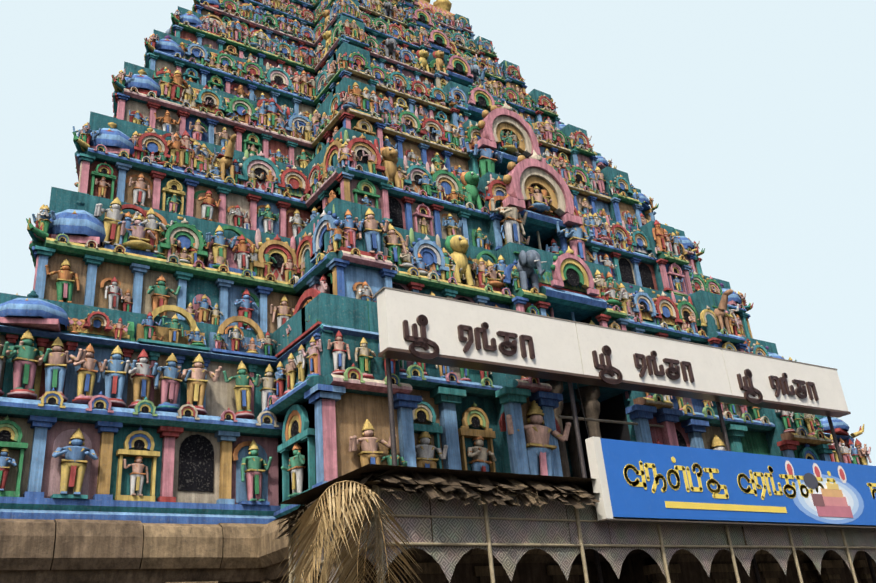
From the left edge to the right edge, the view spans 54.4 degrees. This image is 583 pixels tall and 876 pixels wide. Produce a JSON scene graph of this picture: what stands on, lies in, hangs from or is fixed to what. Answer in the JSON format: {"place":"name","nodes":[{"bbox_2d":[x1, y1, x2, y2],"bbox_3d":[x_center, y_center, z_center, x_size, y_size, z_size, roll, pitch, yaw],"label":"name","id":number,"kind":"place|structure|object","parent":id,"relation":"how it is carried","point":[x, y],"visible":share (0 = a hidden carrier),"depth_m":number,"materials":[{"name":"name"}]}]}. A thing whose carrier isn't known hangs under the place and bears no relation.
{"place":"outdoors","nodes":[
{"label":"outdoors","id":0,"kind":"place"},
{"bbox_2d":[0,0,875,465],"label":"sky","id":1,"kind":"structure","parent":0,"point":[750,125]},
{"bbox_2d":[385,358,875,582],"bbox_3d":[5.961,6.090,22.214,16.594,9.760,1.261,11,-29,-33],"label":"support posts","id":2,"kind":"object","parent":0,"point":[578,440],"visible":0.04,"depth_m":21.31,"materials":[{"name":"grey metal"}]},
{"bbox_2d":[377,289,863,523],"bbox_3d":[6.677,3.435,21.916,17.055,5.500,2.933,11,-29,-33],"label":"sign boards","id":3,"kind":"object","parent":2,"relation":"attached to","point":[564,346],"visible":0.83,"depth_m":21.68,"materials":[{"name":"white plastic"}]},
{"bbox_2d":[374,287,875,529],"bbox_3d":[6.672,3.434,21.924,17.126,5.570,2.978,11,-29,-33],"label":"sign lettering","id":4,"kind":"object","parent":2,"relation":"attached to","point":[830,501],"visible":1,"depth_m":21.46},
{"bbox_2d":[600,438,875,526],"bbox_3d":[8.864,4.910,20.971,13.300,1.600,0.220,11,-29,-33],"label":"blue board","id":5,"kind":"object","parent":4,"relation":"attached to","point":[628,501],"visible":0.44,"depth_m":19.08,"materials":[{"name":"blue plastic"}]},
{"bbox_2d":[623,457,875,512],"bbox_3d":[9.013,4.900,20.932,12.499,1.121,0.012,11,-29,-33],"label":"blue board letters","id":6,"kind":"object","parent":5,"relation":"attached to","point":[704,506],"visible":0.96,"depth_m":19.08,"materials":[{"name":"paint"}]},
{"label":"ground","id":7,"kind":"structure","parent":0,"visible":0},
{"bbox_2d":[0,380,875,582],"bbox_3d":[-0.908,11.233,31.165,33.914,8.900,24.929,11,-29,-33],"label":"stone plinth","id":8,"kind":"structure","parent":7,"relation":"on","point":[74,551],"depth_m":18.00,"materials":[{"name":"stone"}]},
{"bbox_2d":[0,0,871,523],"bbox_3d":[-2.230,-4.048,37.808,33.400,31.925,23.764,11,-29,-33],"label":"temple tower","id":9,"kind":"structure","parent":8,"relation":"on","point":[250,218],"depth_m":23.91,"materials":[{"name":"paint"}]},
{"bbox_2d":[535,236,630,477],"bbox_3d":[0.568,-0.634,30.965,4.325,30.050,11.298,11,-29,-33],"label":"openings","id":10,"kind":"object","parent":9,"relation":"attached to","point":[613,408],"depth_m":25.34,"materials":[{"name":"black"}]},
{"bbox_2d":[288,415,875,582],"bbox_3d":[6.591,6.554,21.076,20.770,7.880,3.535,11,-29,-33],"label":"support frame","id":11,"kind":"object","parent":7,"relation":"on","point":[486,517],"visible":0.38,"depth_m":16.65,"materials":[{"name":"brown wood"}]},
{"bbox_2d":[271,464,771,547],"bbox_3d":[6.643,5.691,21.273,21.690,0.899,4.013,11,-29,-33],"label":"thatched roof","id":12,"kind":"structure","parent":11,"relation":"on","point":[493,488],"depth_m":15.84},
{"bbox_2d":[275,480,424,582],"bbox_3d":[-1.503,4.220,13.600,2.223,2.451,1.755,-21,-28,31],"label":"dry fronds","id":13,"kind":"object","parent":12,"relation":"hanging from","point":[310,522],"visible":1,"depth_m":13.51,"materials":[{"name":"beige plant"}]},
{"bbox_2d":[292,491,875,582],"bbox_3d":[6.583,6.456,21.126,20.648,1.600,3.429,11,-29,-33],"label":"pandal mats","id":14,"kind":"object","parent":11,"relation":"on","point":[448,530],"visible":0.5,"depth_m":16.59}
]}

